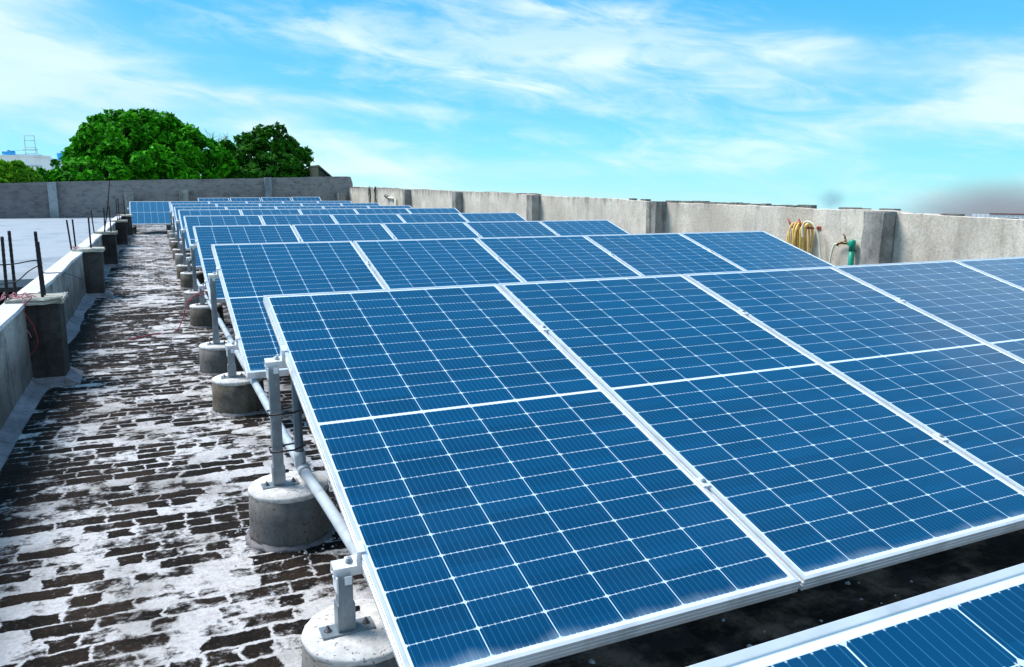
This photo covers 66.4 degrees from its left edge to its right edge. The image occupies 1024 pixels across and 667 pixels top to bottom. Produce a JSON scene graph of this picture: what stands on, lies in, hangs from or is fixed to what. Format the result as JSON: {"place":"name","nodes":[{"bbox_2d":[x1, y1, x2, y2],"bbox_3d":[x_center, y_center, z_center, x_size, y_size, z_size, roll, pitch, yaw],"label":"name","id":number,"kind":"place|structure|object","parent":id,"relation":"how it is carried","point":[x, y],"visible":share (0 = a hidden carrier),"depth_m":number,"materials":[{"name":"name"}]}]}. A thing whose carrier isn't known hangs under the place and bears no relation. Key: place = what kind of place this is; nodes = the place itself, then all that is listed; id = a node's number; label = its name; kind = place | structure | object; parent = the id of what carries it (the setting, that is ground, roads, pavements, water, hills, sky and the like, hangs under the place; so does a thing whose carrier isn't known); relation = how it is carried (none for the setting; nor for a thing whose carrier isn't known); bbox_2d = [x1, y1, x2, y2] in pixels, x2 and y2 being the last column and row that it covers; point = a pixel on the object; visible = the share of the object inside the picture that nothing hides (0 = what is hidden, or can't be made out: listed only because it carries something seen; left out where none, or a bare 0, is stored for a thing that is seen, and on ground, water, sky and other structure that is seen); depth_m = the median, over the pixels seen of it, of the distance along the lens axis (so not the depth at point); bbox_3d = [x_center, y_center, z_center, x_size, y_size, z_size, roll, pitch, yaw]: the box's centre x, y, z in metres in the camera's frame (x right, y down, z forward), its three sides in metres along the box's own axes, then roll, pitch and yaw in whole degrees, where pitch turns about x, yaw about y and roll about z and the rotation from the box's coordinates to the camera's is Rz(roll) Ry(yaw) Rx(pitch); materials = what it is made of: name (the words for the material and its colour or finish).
{"place":"outdoors","nodes":[
{"label":"outdoors","id":0,"kind":"place"},
{"bbox_2d":[0,155,54,170],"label":"white building","id":1,"kind":"structure","parent":0,"point":[43,162],"depth_m":66.02,"materials":[{"name":"concrete"}]},
{"bbox_2d":[2,150,15,154],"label":"water tank","id":2,"kind":"object","parent":1,"relation":"on","point":[6,152],"visible":0.96,"depth_m":65.90,"materials":[{"name":"blue plastic"}]},
{"bbox_2d":[15,135,42,155],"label":"roof frame","id":3,"kind":"object","parent":1,"relation":"on","point":[35,149],"visible":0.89,"depth_m":66.55,"materials":[{"name":"metal"}]},
{"bbox_2d":[0,217,113,304],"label":"neighbouring roof","id":4,"kind":"structure","parent":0,"point":[53,237],"depth_m":17.15,"materials":[{"name":"concrete"}]},
{"bbox_2d":[204,128,227,146],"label":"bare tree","id":5,"kind":"object","parent":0,"point":[216,136],"visible":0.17,"depth_m":47.03,"materials":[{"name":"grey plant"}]},
{"bbox_2d":[0,0,1023,218],"label":"sky","id":6,"kind":"structure","parent":0,"point":[913,106],"materials":[{"name":"blue"}]},
{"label":"ground","id":7,"kind":"structure","parent":0,"visible":0},
{"bbox_2d":[0,159,43,182],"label":"yellow green tree","id":8,"kind":"object","parent":7,"relation":"on","point":[16,171],"visible":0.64,"depth_m":31.09,"materials":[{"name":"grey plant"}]},
{"bbox_2d":[36,107,238,181],"bbox_3d":[-18.680,-5.842,39.935,9.710,11.203,5.560,-5,12,-25],"label":"spreading tree","id":9,"kind":"object","parent":7,"relation":"on","point":[130,144],"visible":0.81,"depth_m":38.46,"materials":[{"name":"green plant"}]},
{"bbox_2d":[211,139,244,178],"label":"shaded bushy tree","id":10,"kind":"object","parent":7,"relation":"on","point":[229,145],"visible":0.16,"depth_m":46.11,"materials":[{"name":"green plant"}]},
{"bbox_2d":[222,122,313,178],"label":"dark leafy tree","id":11,"kind":"object","parent":7,"relation":"on","point":[289,156],"visible":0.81,"depth_m":43.82,"materials":[{"name":"green plant"}]},
{"bbox_2d":[308,165,331,176],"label":"gabled shed","id":12,"kind":"structure","parent":7,"relation":"on","point":[317,171],"depth_m":42.48,"materials":[{"name":"concrete"}]},
{"bbox_2d":[972,213,1023,218],"bbox_3d":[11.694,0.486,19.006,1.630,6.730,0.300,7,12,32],"label":"balustrade","id":13,"kind":"object","parent":7,"relation":"on","point":[1005,215],"visible":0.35,"depth_m":18.44,"materials":[{"name":"white"}]},
{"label":"lower building","id":14,"kind":"object","parent":7,"relation":"on","visible":0},
{"bbox_2d":[57,150,61,159],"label":"water tank","id":15,"kind":"object","parent":14,"relation":"on","point":[59,154],"visible":0.39,"depth_m":72.86,"materials":[{"name":"blue plastic"}]},
{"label":"roof slab","id":16,"kind":"structure","parent":7,"relation":"on","visible":0},
{"bbox_2d":[0,198,135,470],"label":"parapet wall","id":17,"kind":"structure","parent":16,"relation":"on","point":[58,306],"depth_m":5.08,"materials":[{"name":"paint"}]},
{"bbox_2d":[0,292,35,300],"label":"wire scraps","id":18,"kind":"object","parent":17,"relation":"on","point":[13,293],"visible":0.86,"depth_m":5.03,"materials":[{"name":"pink plastic"}]},
{"bbox_2d":[0,263,42,284],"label":"black wire","id":19,"kind":"object","parent":17,"relation":"attached to","point":[22,276],"visible":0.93,"depth_m":5.04,"materials":[{"name":"rubber"}]},
{"bbox_2d":[22,296,37,355],"bbox_3d":[-3.078,-0.032,4.982,0.085,0.411,0.041,-2,11,-12],"label":"red wire","id":20,"kind":"object","parent":17,"relation":"attached to","point":[31,323],"visible":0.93,"depth_m":4.97,"materials":[{"name":"plastic"}]},
{"bbox_2d":[0,260,80,278],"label":"black cable","id":21,"kind":"object","parent":17,"relation":"attached to","point":[43,272],"visible":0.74,"depth_m":5.08,"materials":[{"name":"rubber"}]},
{"bbox_2d":[104,181,109,231],"bbox_3d":[-6.392,-2.003,12.341,0.154,0.800,0.018,-5,12,-25],"label":"iron rod","id":22,"kind":"object","parent":17,"relation":"on","point":[107,206],"visible":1,"depth_m":12.34,"materials":[{"name":"metal"}]},
{"bbox_2d":[0,176,352,217],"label":"end wall","id":23,"kind":"structure","parent":16,"relation":"on","point":[71,199],"depth_m":29.57,"materials":[{"name":"concrete"}]},
{"bbox_2d":[0,225,1023,666],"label":"floor","id":24,"kind":"structure","parent":16,"relation":"on","point":[84,535],"depth_m":2.84,"materials":[{"name":"brick"}]},
{"bbox_2d":[132,226,136,233],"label":"concrete footing","id":25,"kind":"object","parent":24,"relation":"on","point":[134,229],"visible":0.43,"depth_m":20.99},
{"bbox_2d":[127,293,205,339],"bbox_3d":[-3.014,-0.155,6.903,0.077,0.320,0.887,6,12,26],"label":"red wire","id":26,"kind":"object","parent":24,"relation":"on","point":[177,328],"visible":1,"depth_m":7.04,"materials":[{"name":"plastic"}]},
{"bbox_2d":[169,209,172,232],"bbox_3d":[-5.714,-2.802,19.817,5.446,0.689,1.117,-5,12,-25],"label":"panel rack","id":27,"kind":"object","parent":24,"relation":"on","point":[171,212],"visible":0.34,"depth_m":19.14,"materials":[{"name":"metal"}]},
{"bbox_2d":[171,204,216,231],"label":"solar panel","id":28,"kind":"object","parent":27,"relation":"on","point":[193,205],"visible":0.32,"depth_m":19.58,"materials":[{"name":"blue glass"}]},
{"bbox_2d":[216,203,259,206],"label":"solar panel","id":29,"kind":"object","parent":27,"relation":"on","point":[240,204],"visible":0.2,"depth_m":20.13,"materials":[{"name":"blue glass"}]},
{"bbox_2d":[260,203,301,205],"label":"solar panel","id":30,"kind":"object","parent":27,"relation":"on","point":[280,204],"visible":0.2,"depth_m":20.55,"materials":[{"name":"blue glass"}]},
{"bbox_2d":[301,203,341,206],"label":"solar panel","id":31,"kind":"object","parent":27,"relation":"on","point":[321,204],"visible":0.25,"depth_m":20.98,"materials":[{"name":"blue glass"}]},
{"bbox_2d":[341,203,379,205],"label":"solar panel","id":32,"kind":"object","parent":27,"relation":"on","point":[360,204],"visible":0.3,"depth_m":21.41,"materials":[{"name":"blue glass"}]},
{"bbox_2d":[171,241,177,250],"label":"concrete footing","id":33,"kind":"object","parent":24,"relation":"on","point":[174,244],"visible":0.31,"depth_m":15.46,"materials":[{"name":"concrete"}]},
{"bbox_2d":[172,213,177,240],"bbox_3d":[-4.482,-2.290,17.118,5.446,0.687,1.117,-5,12,-25],"label":"panel rack","id":34,"kind":"object","parent":24,"relation":"on","point":[174,232],"visible":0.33,"depth_m":16.44,"materials":[{"name":"metal"}]},
{"bbox_2d":[174,207,225,239],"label":"solar panel","id":35,"kind":"object","parent":34,"relation":"on","point":[176,209],"visible":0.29,"depth_m":16.84,"materials":[{"name":"blue glass"}]},
{"bbox_2d":[226,206,275,208],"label":"solar panel","id":36,"kind":"object","parent":34,"relation":"on","point":[250,207],"visible":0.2,"depth_m":17.43,"materials":[{"name":"blue glass"}]},
{"bbox_2d":[275,206,323,209],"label":"solar panel","id":37,"kind":"object","parent":34,"relation":"on","point":[299,207],"visible":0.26,"depth_m":17.85,"materials":[{"name":"blue glass"}]},
{"bbox_2d":[323,206,367,208],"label":"solar panel","id":38,"kind":"object","parent":34,"relation":"on","point":[338,207],"visible":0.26,"depth_m":18.25,"materials":[{"name":"blue glass"}]},
{"bbox_2d":[368,205,411,207],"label":"solar panel","id":39,"kind":"object","parent":34,"relation":"on","point":[407,206],"visible":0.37,"depth_m":18.74,"materials":[{"name":"blue glass"}]},
{"bbox_2d":[169,238,181,247],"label":"concrete footing","id":40,"kind":"object","parent":24,"relation":"on","point":[171,239],"visible":0.3,"depth_m":16.42,"materials":[{"name":"concrete"}]},
{"bbox_2d":[172,249,189,260],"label":"concrete footing","id":41,"kind":"object","parent":24,"relation":"on","point":[174,251],"visible":0.32,"depth_m":13.56,"materials":[{"name":"concrete"}]},
{"bbox_2d":[176,218,186,253],"bbox_3d":[-3.175,-1.762,14.264,5.446,0.712,1.117,-5,12,-25],"label":"panel rack","id":42,"kind":"object","parent":24,"relation":"on","point":[180,246],"visible":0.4,"depth_m":13.58,"materials":[{"name":"metal"}]},
{"bbox_2d":[178,209,241,250],"bbox_3d":[-5.079,-1.804,13.389,1.069,0.050,2.031,-5,27,-25],"label":"solar panel","id":43,"kind":"object","parent":42,"relation":"on","point":[181,213],"visible":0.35,"depth_m":13.98,"materials":[{"name":"blue glass"}]},
{"bbox_2d":[240,209,301,215],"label":"solar panel","id":44,"kind":"object","parent":42,"relation":"on","point":[259,212],"visible":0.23,"depth_m":14.50,"materials":[{"name":"blue glass"}]},
{"bbox_2d":[299,209,356,214],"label":"solar panel","id":45,"kind":"object","parent":42,"relation":"on","point":[324,211],"visible":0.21,"depth_m":14.93,"materials":[{"name":"blue glass"}]},
{"bbox_2d":[354,208,410,213],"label":"solar panel","id":46,"kind":"object","parent":42,"relation":"on","point":[381,210],"visible":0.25,"depth_m":15.38,"materials":[{"name":"blue glass"}]},
{"bbox_2d":[406,208,459,212],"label":"solar panel","id":47,"kind":"object","parent":42,"relation":"on","point":[432,210],"visible":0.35,"depth_m":15.82,"materials":[{"name":"blue glass"}]},
{"bbox_2d":[174,253,191,265],"bbox_3d":[-5.337,-1.200,12.746,0.334,0.207,0.329,8,13,36],"label":"concrete footing","id":48,"kind":"object","parent":24,"relation":"on","point":[178,259],"visible":0.44,"depth_m":12.62,"materials":[{"name":"concrete"}]},
{"bbox_2d":[180,226,191,272],"bbox_3d":[-1.927,-1.243,11.528,5.446,0.710,1.117,-5,12,-25],"label":"panel rack","id":49,"kind":"object","parent":24,"relation":"on","point":[186,260],"visible":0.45,"depth_m":10.84,"materials":[{"name":"metal"}]},
{"bbox_2d":[183,215,263,268],"bbox_3d":[-3.832,-1.284,10.653,1.069,0.050,2.031,-5,27,-25],"label":"solar panel","id":50,"kind":"object","parent":49,"relation":"on","point":[190,222],"visible":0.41,"depth_m":11.21,"materials":[{"name":"blue glass"}]},
{"bbox_2d":[260,214,336,224],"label":"solar panel","id":51,"kind":"object","parent":49,"relation":"on","point":[296,219],"visible":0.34,"depth_m":11.71,"materials":[{"name":"blue glass"}]},
{"bbox_2d":[331,214,404,223],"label":"solar panel","id":52,"kind":"object","parent":49,"relation":"on","point":[362,218],"visible":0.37,"depth_m":12.15,"materials":[{"name":"blue glass"}]},
{"bbox_2d":[397,213,467,222],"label":"solar panel","id":53,"kind":"object","parent":49,"relation":"on","point":[429,217],"visible":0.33,"depth_m":12.60,"materials":[{"name":"blue glass"}]},
{"bbox_2d":[459,212,526,221],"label":"solar panel","id":54,"kind":"object","parent":49,"relation":"on","point":[485,217],"visible":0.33,"depth_m":13.03,"materials":[{"name":"blue glass"}]},
{"bbox_2d":[176,264,198,279],"bbox_3d":[-4.537,-0.861,10.955,0.335,0.207,0.342,6,12,28],"label":"concrete footing","id":55,"kind":"object","parent":24,"relation":"on","point":[181,268],"visible":0.38,"depth_m":10.83,"materials":[{"name":"concrete"}]},
{"bbox_2d":[180,271,204,288],"bbox_3d":[-4.088,-0.682,10.009,0.331,0.207,0.327,7,12,31],"label":"concrete footing","id":56,"kind":"object","parent":24,"relation":"on","point":[186,280],"visible":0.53,"depth_m":9.88,"materials":[{"name":"concrete"}]},
{"bbox_2d":[183,289,208,311],"bbox_3d":[-3.295,-0.347,8.242,0.332,0.207,0.331,6,12,26],"label":"concrete footing","id":57,"kind":"object","parent":24,"relation":"on","point":[188,295],"visible":0.3,"depth_m":8.11,"materials":[{"name":"concrete"}]},
{"bbox_2d":[189,240,207,304],"bbox_3d":[-0.686,-0.727,8.817,5.446,0.704,1.117,-5,12,-25],"label":"panel rack","id":58,"kind":"object","parent":24,"relation":"on","point":[201,287],"visible":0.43,"depth_m":8.13,"materials":[{"name":"metal"}]},
{"bbox_2d":[197,279,219,317],"bbox_3d":[-2.997,-0.375,7.635,0.038,0.041,2.800,-5,12,-25],"label":"conduit pipe","id":59,"kind":"object","parent":58,"relation":"on","point":[206,297],"visible":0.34,"depth_m":7.23,"materials":[{"name":"grey plastic"}]},
{"bbox_2d":[193,225,300,302],"bbox_3d":[-2.591,-0.764,7.942,1.069,0.050,2.031,-5,27,-25],"label":"solar panel","id":60,"kind":"object","parent":58,"relation":"on","point":[206,237],"visible":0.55,"depth_m":8.41,"materials":[{"name":"blue glass"}]},
{"bbox_2d":[292,223,394,241],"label":"solar panel","id":61,"kind":"object","parent":58,"relation":"on","point":[336,232],"visible":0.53,"depth_m":8.95,"materials":[{"name":"blue glass"}]},
{"bbox_2d":[382,222,480,239],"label":"solar panel","id":62,"kind":"object","parent":58,"relation":"on","point":[428,230],"visible":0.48,"depth_m":9.39,"materials":[{"name":"blue glass"}]},
{"bbox_2d":[464,221,558,237],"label":"solar panel","id":63,"kind":"object","parent":58,"relation":"on","point":[509,229],"visible":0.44,"depth_m":9.83,"materials":[{"name":"blue glass"}]},
{"bbox_2d":[539,220,629,235],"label":"solar panel","id":64,"kind":"object","parent":58,"relation":"on","point":[581,227],"visible":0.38,"depth_m":10.27,"materials":[{"name":"blue glass"}]},
{"bbox_2d":[189,303,225,327],"bbox_3d":[-2.847,-0.169,7.298,0.340,0.207,0.341,-2,11,-14],"label":"concrete footing","id":65,"kind":"object","parent":24,"relation":"on","point":[200,316],"visible":0.68,"depth_m":7.17,"materials":[{"name":"concrete"}]},
{"bbox_2d":[198,198,228,201],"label":"solar panel","id":66,"kind":"object","parent":24,"relation":"on","point":[213,199],"visible":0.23,"depth_m":28.12,"materials":[{"name":"blue glass"}]},
{"bbox_2d":[198,340,243,375],"bbox_3d":[-2.038,0.172,5.499,0.350,0.207,0.342,1,11,1],"label":"concrete footing","id":67,"kind":"object","parent":24,"relation":"on","point":[213,359],"visible":0.52,"depth_m":5.37,"materials":[{"name":"concrete"}]},
{"bbox_2d":[207,267,245,378],"bbox_3d":[0.570,-0.211,6.074,5.446,0.712,1.117,-5,12,-25],"label":"panel rack","id":68,"kind":"object","parent":24,"relation":"on","point":[231,347],"visible":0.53,"depth_m":5.38,"materials":[{"name":"metal"}]},
{"bbox_2d":[211,241,385,378],"bbox_3d":[-1.334,-0.253,5.198,1.069,0.050,2.031,-5,27,-25],"label":"solar panel","id":69,"kind":"object","parent":68,"relation":"on","point":[251,275],"visible":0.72,"depth_m":5.42,"materials":[{"name":"blue glass"}]},
{"bbox_2d":[353,238,522,288],"bbox_3d":[-0.373,-0.331,5.639,1.069,0.050,2.031,-5,27,-25],"label":"solar panel","id":70,"kind":"object","parent":68,"relation":"on","point":[406,263],"visible":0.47,"depth_m":6.00,"materials":[{"name":"blue glass"}]},
{"bbox_2d":[476,235,641,281],"bbox_3d":[0.588,-0.409,6.079,1.069,0.050,2.031,-5,27,-25],"label":"solar panel","id":71,"kind":"object","parent":68,"relation":"on","point":[540,258],"visible":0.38,"depth_m":6.45,"materials":[{"name":"blue glass"}]},
{"bbox_2d":[584,233,744,275],"bbox_3d":[1.549,-0.486,6.520,1.069,0.050,2.031,-5,27,-25],"label":"solar panel","id":72,"kind":"object","parent":68,"relation":"on","point":[650,254],"visible":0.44,"depth_m":6.89,"materials":[{"name":"blue glass"}]},
{"bbox_2d":[680,231,834,270],"bbox_3d":[2.499,-0.558,6.959,1.048,0.039,2.031,-5,27,-25],"label":"solar panel","id":73,"kind":"object","parent":68,"relation":"on","point":[752,250],"visible":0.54,"depth_m":7.34,"materials":[{"name":"blue glass"}]},
{"bbox_2d":[210,371,264,416],"bbox_3d":[-1.594,0.351,4.555,0.338,0.207,0.333,7,13,33],"label":"concrete footing","id":74,"kind":"object","parent":24,"relation":"on","point":[235,397],"visible":0.8,"depth_m":4.43,"materials":[{"name":"concrete"}]},
{"bbox_2d":[230,198,260,200],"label":"solar panel","id":75,"kind":"object","parent":24,"relation":"on","point":[245,199],"visible":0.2,"depth_m":28.54,"materials":[{"name":"blue glass"}]},
{"bbox_2d":[261,197,291,200],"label":"solar panel","id":76,"kind":"object","parent":24,"relation":"on","point":[276,198],"visible":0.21,"depth_m":29.01,"materials":[{"name":"blue glass"}]},
{"bbox_2d":[245,471,334,552],"bbox_3d":[-0.830,0.659,2.928,0.343,0.207,0.340,10,14,43],"label":"concrete footing","id":77,"kind":"object","parent":24,"relation":"on","point":[293,518],"visible":0.88,"depth_m":2.81,"materials":[{"name":"concrete"}]},
{"bbox_2d":[291,197,320,200],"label":"solar panel","id":78,"kind":"object","parent":24,"relation":"on","point":[306,199],"visible":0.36,"depth_m":29.43,"materials":[{"name":"blue glass"}]},
{"bbox_2d":[261,345,375,639],"bbox_3d":[1.773,0.284,3.503,5.446,0.695,1.117,-5,12,-25],"label":"panel rack","id":79,"kind":"object","parent":24,"relation":"on","point":[346,609],"visible":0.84,"depth_m":1.95,"materials":[{"name":"metal"}]},
{"bbox_2d":[218,318,366,580],"bbox_3d":[-1.177,0.198,3.666,0.185,0.424,5.601,-5,12,-25],"label":"conduit pipe","id":80,"kind":"object","parent":79,"relation":"attached to","point":[295,450],"visible":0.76,"depth_m":2.88,"materials":[{"name":"grey plastic"}]},
{"bbox_2d":[263,283,800,666],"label":"solar panel","id":81,"kind":"object","parent":79,"relation":"on","point":[513,483],"visible":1,"depth_m":2.23,"materials":[{"name":"blue glass"}]},
{"bbox_2d":[498,274,1023,590],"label":"solar panel","id":82,"kind":"object","parent":79,"relation":"on","point":[813,472],"visible":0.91,"depth_m":2.72,"materials":[{"name":"blue glass"}]},
{"bbox_2d":[683,266,1023,491],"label":"solar panel","id":83,"kind":"object","parent":79,"relation":"on","point":[962,391],"visible":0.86,"depth_m":3.50,"materials":[{"name":"blue glass"}]},
{"bbox_2d":[832,260,1023,360],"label":"solar panel","id":84,"kind":"object","parent":79,"relation":"on","point":[983,307],"visible":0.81,"depth_m":4.33,"materials":[{"name":"blue glass"}]},
{"bbox_2d":[954,256,1023,287],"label":"solar panel","id":85,"kind":"object","parent":79,"relation":"on","point":[1010,270],"visible":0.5,"depth_m":4.95,"materials":[{"name":"blue glass"}]},
{"bbox_2d":[301,599,398,666],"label":"concrete footing","id":86,"kind":"object","parent":24,"relation":"on","point":[369,648],"visible":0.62,"depth_m":1.89,"materials":[{"name":"concrete"}]},
{"bbox_2d":[384,194,396,205],"bbox_3d":[-4.230,-4.354,27.388,0.120,1.009,1.199,-5,12,-27],"label":"vent pipe","id":87,"kind":"object","parent":24,"relation":"on","point":[388,197],"visible":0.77,"depth_m":27.15,"materials":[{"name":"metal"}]},
{"bbox_2d":[7,295,912,663],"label":"stone chips","id":88,"kind":"object","parent":24,"relation":"on","point":[591,661],"visible":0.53,"depth_m":2.72,"materials":[{"name":"stone"}]},
{"bbox_2d":[836,234,855,264],"bbox_3d":[4.145,-0.870,9.728,0.098,0.737,0.308,-5,12,-25],"label":"water tap","id":89,"kind":"object","parent":24,"relation":"on","point":[851,244],"visible":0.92,"depth_m":9.60,"materials":[{"name":"green plastic"}]},
{"bbox_2d":[829,243,836,263],"bbox_3d":[4.032,-0.839,9.904,0.127,0.614,0.036,9,13,38],"label":"tap hose","id":90,"kind":"object","parent":89,"relation":"attached to","point":[832,249],"visible":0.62,"depth_m":9.86,"materials":[{"name":"plastic"}]},
{"bbox_3d":[-7.619,-3.362,22.775,6.506,0.684,1.117,-5,12,-25],"label":"panel rack","id":91,"kind":"object","parent":24,"relation":"on","visible":0},
{"bbox_2d":[129,201,172,224],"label":"solar panel","id":92,"kind":"object","parent":91,"relation":"on","point":[150,212],"visible":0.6,"depth_m":21.63,"materials":[{"name":"blue glass"}]},
{"bbox_2d":[170,201,208,214],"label":"solar panel","id":93,"kind":"object","parent":91,"relation":"on","point":[189,202],"visible":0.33,"depth_m":22.82,"materials":[{"name":"blue glass"}]},
{"bbox_2d":[209,201,245,205],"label":"solar panel","id":94,"kind":"object","parent":91,"relation":"on","point":[222,202],"visible":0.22,"depth_m":23.24,"materials":[{"name":"blue glass"}]},
{"bbox_2d":[246,201,282,203],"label":"solar panel","id":95,"kind":"object","parent":91,"relation":"on","point":[259,202],"visible":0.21,"depth_m":23.73,"materials":[{"name":"blue glass"}]},
{"bbox_2d":[282,201,317,202],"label":"solar panel","id":96,"kind":"object","parent":91,"relation":"on","point":[299,201],"visible":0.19,"depth_m":24.17,"materials":[{"name":"blue glass"}]},
{"bbox_2d":[317,201,351,203],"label":"solar panel","id":97,"kind":"object","parent":91,"relation":"on","point":[340,202],"visible":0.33,"depth_m":24.60,"materials":[{"name":"blue glass"}]},
{"bbox_2d":[349,187,1023,265],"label":"boundary wall","id":98,"kind":"structure","parent":16,"relation":"on","point":[883,235],"depth_m":10.70,"materials":[{"name":"grey paint"}]},
{"bbox_2d":[368,186,370,202],"bbox_3d":[-5.440,-4.980,29.915,0.046,1.269,0.535,-4,11,-19],"label":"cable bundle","id":99,"kind":"object","parent":98,"relation":"attached to","point":[369,191],"visible":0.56,"depth_m":29.87,"materials":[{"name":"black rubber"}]},
{"bbox_2d":[787,218,820,229],"bbox_3d":[3.805,-1.424,10.195,0.438,0.141,0.075,6,12,30],"label":"hose bracket","id":100,"kind":"object","parent":98,"relation":"attached to","point":[818,227],"visible":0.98,"depth_m":10.19,"materials":[{"name":"red metal"}]},
{"bbox_2d":[786,221,820,258],"bbox_3d":[3.837,-1.116,10.215,0.485,0.713,0.192,9,13,38],"label":"garden hose","id":101,"kind":"object","parent":100,"relation":"hanging from","point":[798,236],"visible":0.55,"depth_m":10.21,"materials":[{"name":"rubber"}]},
{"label":"panel rack","id":102,"kind":"object","parent":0,"visible":0},
{"bbox_2d":[687,563,1023,666],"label":"solar panel","id":103,"kind":"object","parent":102,"relation":"on","point":[977,621],"visible":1,"depth_m":0.81,"materials":[{"name":"blue glass"}]}
]}

